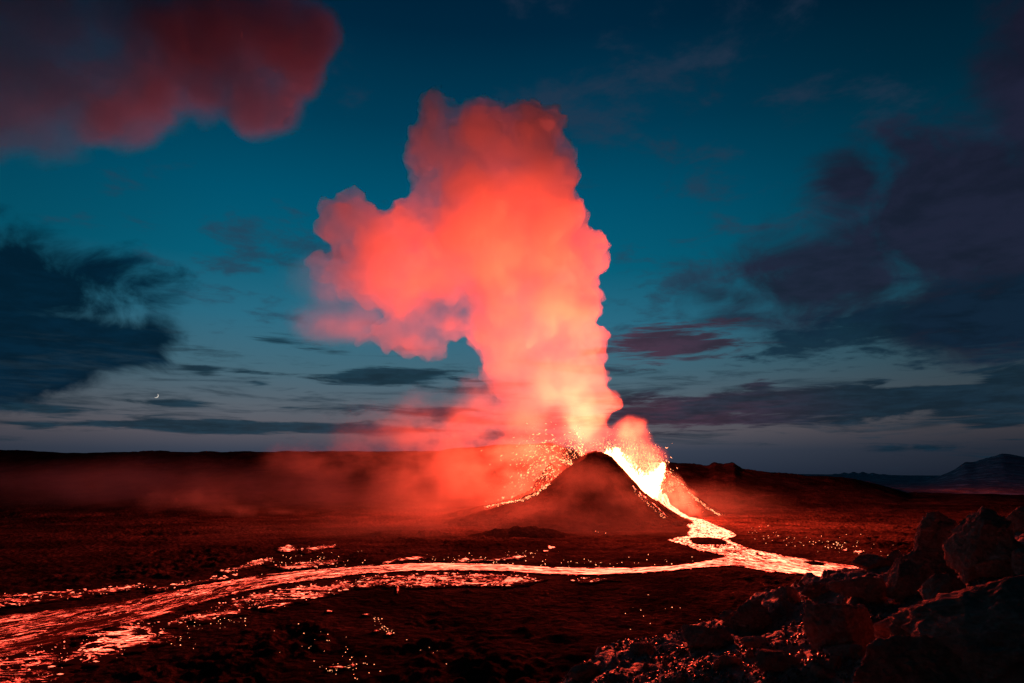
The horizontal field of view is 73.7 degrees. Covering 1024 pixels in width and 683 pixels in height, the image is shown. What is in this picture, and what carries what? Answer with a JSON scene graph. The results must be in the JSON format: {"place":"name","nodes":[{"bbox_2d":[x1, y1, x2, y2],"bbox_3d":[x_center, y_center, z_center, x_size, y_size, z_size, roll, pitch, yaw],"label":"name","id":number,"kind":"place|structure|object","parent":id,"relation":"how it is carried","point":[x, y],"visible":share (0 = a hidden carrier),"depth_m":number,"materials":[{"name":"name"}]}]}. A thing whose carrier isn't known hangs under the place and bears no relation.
{"place":"outdoors","nodes":[
{"label":"outdoors","id":0,"kind":"place"},
{"bbox_2d":[0,443,1023,682],"bbox_3d":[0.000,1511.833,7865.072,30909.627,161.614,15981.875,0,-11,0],"label":"ground","id":1,"kind":"structure","parent":0,"point":[81,521],"depth_m":391.68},
{"bbox_2d":[0,640,86,682],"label":"ember patch","id":2,"kind":"object","parent":1,"relation":"on","point":[31,666],"visible":0.98,"depth_m":142.09,"materials":[{"name":"liquid"}]},
{"bbox_2d":[0,583,149,607],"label":"ember patch","id":3,"kind":"object","parent":1,"relation":"on","point":[23,599],"visible":1,"depth_m":224.83,"materials":[{"name":"liquid"}]},
{"bbox_2d":[48,622,186,672],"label":"ember patch","id":4,"kind":"object","parent":1,"relation":"on","point":[98,649],"visible":0.98,"depth_m":161.04,"materials":[{"name":"orange liquid"}]},
{"bbox_2d":[143,573,246,593],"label":"ember patch","id":5,"kind":"object","parent":1,"relation":"on","point":[164,588],"visible":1,"depth_m":249.13,"materials":[{"name":"liquid"}]},
{"bbox_2d":[136,598,260,630],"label":"ember patch","id":6,"kind":"object","parent":1,"relation":"on","point":[206,615],"visible":0.98,"depth_m":193.29,"materials":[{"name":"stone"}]},
{"bbox_2d":[215,557,279,574],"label":"ember patch","id":7,"kind":"object","parent":1,"relation":"on","point":[254,564],"visible":1,"depth_m":297.54,"materials":[{"name":"liquid"}]},
{"bbox_2d":[207,579,367,611],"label":"ember patch","id":8,"kind":"object","parent":1,"relation":"on","point":[275,599],"visible":0.99,"depth_m":226.36,"materials":[{"name":"liquid"}]},
{"bbox_2d":[274,545,301,552],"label":"ember patch","id":9,"kind":"object","parent":1,"relation":"on","point":[287,548],"visible":0.98,"depth_m":360.13,"materials":[{"name":"liquid"}]},
{"bbox_2d":[265,558,348,570],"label":"ember patch","id":10,"kind":"object","parent":1,"relation":"on","point":[308,564],"visible":1,"depth_m":300.34,"materials":[{"name":"liquid"}]},
{"bbox_2d":[298,544,339,554],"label":"ember patch","id":11,"kind":"object","parent":1,"relation":"on","point":[309,550],"visible":1,"depth_m":364.35,"materials":[{"name":"liquid"}]},
{"bbox_2d":[327,666,347,670],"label":"lava skylight","id":12,"kind":"object","parent":1,"relation":"on","point":[334,668],"visible":1,"depth_m":141.54},
{"bbox_2d":[348,664,355,668],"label":"lava skylight","id":13,"kind":"object","parent":1,"relation":"on","point":[352,666],"visible":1,"depth_m":142.65},
{"bbox_2d":[0,557,733,657],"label":"lava flow","id":14,"kind":"object","parent":1,"relation":"on","point":[22,632],"visible":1,"depth_m":217.48,"materials":[{"name":"liquid"}]},
{"bbox_2d":[384,632,394,636],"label":"lava skylight","id":15,"kind":"object","parent":1,"relation":"on","point":[388,634],"visible":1,"depth_m":170.68},
{"bbox_2d":[395,584,399,594],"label":"lava skylight","id":16,"kind":"object","parent":1,"relation":"on","point":[397,590],"visible":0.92,"depth_m":235.00},
{"bbox_2d":[381,556,431,563],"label":"ember patch","id":17,"kind":"object","parent":1,"relation":"on","point":[395,560],"visible":1,"depth_m":318.20,"materials":[{"name":"liquid"}]},
{"bbox_2d":[351,572,547,589],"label":"ember patch","id":18,"kind":"object","parent":1,"relation":"on","point":[451,580],"visible":0.99,"depth_m":255.69,"materials":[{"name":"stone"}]},
{"bbox_2d":[436,555,525,562],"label":"ember patch","id":19,"kind":"object","parent":1,"relation":"on","point":[501,559],"visible":0.98,"depth_m":314.61,"materials":[{"name":"liquid"}]},
{"bbox_2d":[171,534,846,671],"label":"ember scatter","id":20,"kind":"object","parent":1,"relation":"on","point":[493,562],"visible":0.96,"depth_m":285.89,"materials":[{"name":"orange"}]},
{"bbox_2d":[443,525,575,541],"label":"rubble mound","id":21,"kind":"object","parent":1,"relation":"on","point":[529,532],"visible":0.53,"depth_m":439.39,"materials":[{"name":"brown stone"}]},
{"bbox_2d":[439,451,724,531],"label":"volcano cone","id":22,"kind":"object","parent":1,"relation":"on","point":[594,491],"visible":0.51,"depth_m":544.94,"materials":[{"name":"brown stone"}]},
{"bbox_2d":[481,422,677,507],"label":"lava fountain","id":23,"kind":"object","parent":22,"relation":"on","point":[650,482],"visible":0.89,"depth_m":634.19,"materials":[{"name":"orange liquid"}]},
{"bbox_2d":[484,471,719,517],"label":"flank embers","id":24,"kind":"object","parent":22,"relation":"on","point":[638,494],"visible":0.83,"depth_m":584.38},
{"bbox_2d":[633,486,665,515],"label":"lava rivulet","id":25,"kind":"structure","parent":22,"relation":"on","point":[649,500],"depth_m":555.38,"materials":[{"name":"orange liquid"}]},
{"bbox_2d":[571,577,606,583],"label":"ember patch","id":26,"kind":"object","parent":1,"relation":"on","point":[587,580],"visible":0.98,"depth_m":256.00,"materials":[{"name":"stone"}]},
{"bbox_2d":[606,577,622,581],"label":"ember patch","id":27,"kind":"object","parent":1,"relation":"on","point":[610,579],"visible":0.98,"depth_m":258.12,"materials":[{"name":"red liquid"}]},
{"bbox_2d":[653,488,701,519],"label":"lava channel","id":28,"kind":"object","parent":1,"relation":"on","point":[662,498],"visible":0.77,"depth_m":653.93,"materials":[{"name":"yellow liquid"}]},
{"bbox_2d":[668,519,858,576],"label":"lava flow","id":29,"kind":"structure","parent":1,"relation":"on","point":[710,537],"depth_m":337.42,"materials":[{"name":"orange liquid"}]},
{"bbox_2d":[0,0,1023,475],"label":"sky","id":30,"kind":"structure","parent":0,"point":[782,236],"materials":[{"name":"blue"}]},
{"bbox_2d":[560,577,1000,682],"bbox_3d":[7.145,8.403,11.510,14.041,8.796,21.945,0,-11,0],"label":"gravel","id":31,"kind":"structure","parent":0,"point":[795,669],"depth_m":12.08,"materials":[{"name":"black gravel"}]},
{"bbox_2d":[563,531,1023,682],"bbox_3d":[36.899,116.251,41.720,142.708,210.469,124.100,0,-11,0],"label":"hillside","id":32,"kind":"structure","parent":0,"point":[792,611],"depth_m":14.88,"materials":[{"name":"black stone"}]},
{"bbox_2d":[567,662,599,681],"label":"boulder","id":33,"kind":"object","parent":32,"relation":"on","point":[585,671],"visible":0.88,"depth_m":13.18,"materials":[{"name":"black stone"}]},
{"bbox_2d":[628,642,653,655],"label":"boulder","id":34,"kind":"object","parent":32,"relation":"on","point":[639,648],"visible":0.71,"depth_m":15.03,"materials":[{"name":"black stone"}]},
{"bbox_2d":[681,624,734,648],"bbox_3d":[4.394,6.716,15.338,1.143,0.609,0.829,-3,-11,13],"label":"boulder","id":35,"kind":"object","parent":32,"relation":"on","point":[695,636],"visible":0.88,"depth_m":15.16,"materials":[{"name":"black stone"}]},
{"bbox_2d":[719,609,734,624],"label":"boulder","id":36,"kind":"object","parent":32,"relation":"on","point":[725,615],"visible":0.64,"depth_m":20.10,"materials":[{"name":"black stone"}]},
{"bbox_2d":[713,655,742,666],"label":"boulder","id":37,"kind":"object","parent":32,"relation":"on","point":[725,660],"visible":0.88,"depth_m":10.33,"materials":[{"name":"black stone"}]},
{"bbox_2d":[727,599,771,631],"bbox_3d":[6.752,7.904,19.420,0.993,1.069,0.913,3,-11,-15],"label":"boulder","id":38,"kind":"object","parent":32,"relation":"on","point":[751,615],"visible":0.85,"depth_m":19.20,"materials":[{"name":"black stone"}]},
{"bbox_2d":[740,636,769,647],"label":"boulder","id":39,"kind":"object","parent":32,"relation":"on","point":[753,641],"visible":0.85,"depth_m":12.01,"materials":[{"name":"black stone"}]},
{"bbox_2d":[755,648,803,671],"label":"boulder","id":40,"kind":"object","parent":32,"relation":"on","point":[775,660],"visible":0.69,"depth_m":9.44,"materials":[{"name":"black stone"}]},
{"bbox_2d":[773,586,800,602],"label":"boulder","id":41,"kind":"object","parent":32,"relation":"on","point":[789,592],"visible":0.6,"depth_m":20.60,"materials":[{"name":"black stone"}]},
{"bbox_2d":[591,534,1023,682],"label":"rubble","id":42,"kind":"object","parent":32,"relation":"on","point":[834,661],"visible":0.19,"depth_m":13.10,"materials":[{"name":"black stone"}]},
{"bbox_2d":[801,582,829,597],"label":"boulder","id":43,"kind":"object","parent":32,"relation":"on","point":[810,589],"visible":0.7,"depth_m":19.84,"materials":[{"name":"black stone"}]},
{"bbox_2d":[803,603,874,650],"bbox_3d":[4.745,4.169,9.835,0.940,0.794,0.745,0,-11,0],"label":"boulder","id":44,"kind":"object","parent":32,"relation":"on","point":[829,625],"visible":0.78,"depth_m":9.65,"materials":[{"name":"black stone"}]},
{"bbox_2d":[826,576,887,602],"bbox_3d":[8.909,6.305,17.507,1.434,0.617,1.154,5,-12,-23],"label":"boulder","id":45,"kind":"object","parent":32,"relation":"on","point":[871,589],"visible":0.96,"depth_m":17.13,"materials":[{"name":"black stone"}]},
{"bbox_2d":[851,553,892,569],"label":"boulder","id":46,"kind":"object","parent":32,"relation":"on","point":[866,561],"visible":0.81,"depth_m":34.79,"materials":[{"name":"black stone"}]},
{"bbox_2d":[873,618,893,637],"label":"boulder","id":47,"kind":"object","parent":32,"relation":"on","point":[881,628],"visible":0.3,"depth_m":10.06,"materials":[{"name":"black stone"}]},
{"bbox_2d":[886,550,902,561],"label":"boulder","id":48,"kind":"object","parent":32,"relation":"on","point":[893,555],"visible":0.59,"depth_m":35.28,"materials":[{"name":"black stone"}]},
{"bbox_2d":[885,559,934,603],"bbox_3d":[9.825,5.963,16.828,1.118,1.098,0.773,-2,-11,9],"label":"boulder","id":49,"kind":"object","parent":32,"relation":"on","point":[907,578],"visible":0.63,"depth_m":16.67,"materials":[{"name":"black stone"}]},
{"bbox_2d":[852,634,970,682],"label":"boulder","id":50,"kind":"object","parent":32,"relation":"on","point":[922,658],"visible":0.79,"depth_m":7.33,"materials":[{"name":"black stone"}]},
{"bbox_2d":[887,546,958,578],"bbox_3d":[14.716,8.019,24.231,2.756,1.726,1.903,0,-11,0],"label":"boulder","id":51,"kind":"object","parent":32,"relation":"on","point":[934,560],"visible":0.27,"depth_m":23.82,"materials":[{"name":"black stone"}]},
{"bbox_2d":[912,511,956,550],"bbox_3d":[15.639,7.726,24.748,2.353,3.114,2.381,0,-11,0],"label":"boulder","id":52,"kind":"object","parent":32,"relation":"on","point":[934,528],"visible":0.27,"depth_m":24.30,"materials":[{"name":"black stone"}]},
{"bbox_2d":[918,573,965,599],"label":"boulder","id":53,"kind":"object","parent":32,"relation":"on","point":[934,585],"visible":0.52,"depth_m":14.73,"materials":[{"name":"black stone"}]},
{"bbox_2d":[888,575,1023,682],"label":"boulder","id":54,"kind":"object","parent":32,"relation":"on","point":[978,630],"visible":0.84,"depth_m":7.49,"materials":[{"name":"black stone"}]},
{"bbox_2d":[942,506,1013,583],"bbox_3d":[11.495,5.157,16.696,1.310,2.181,1.460,0,-11,0],"label":"boulder","id":55,"kind":"object","parent":32,"relation":"on","point":[972,537],"visible":0.53,"depth_m":16.50,"materials":[{"name":"black stone"}]},
{"bbox_2d":[1006,506,1023,532],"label":"boulder","id":56,"kind":"object","parent":32,"relation":"on","point":[1016,516],"visible":0.75,"depth_m":39.47,"materials":[{"name":"black stone"}]}
]}

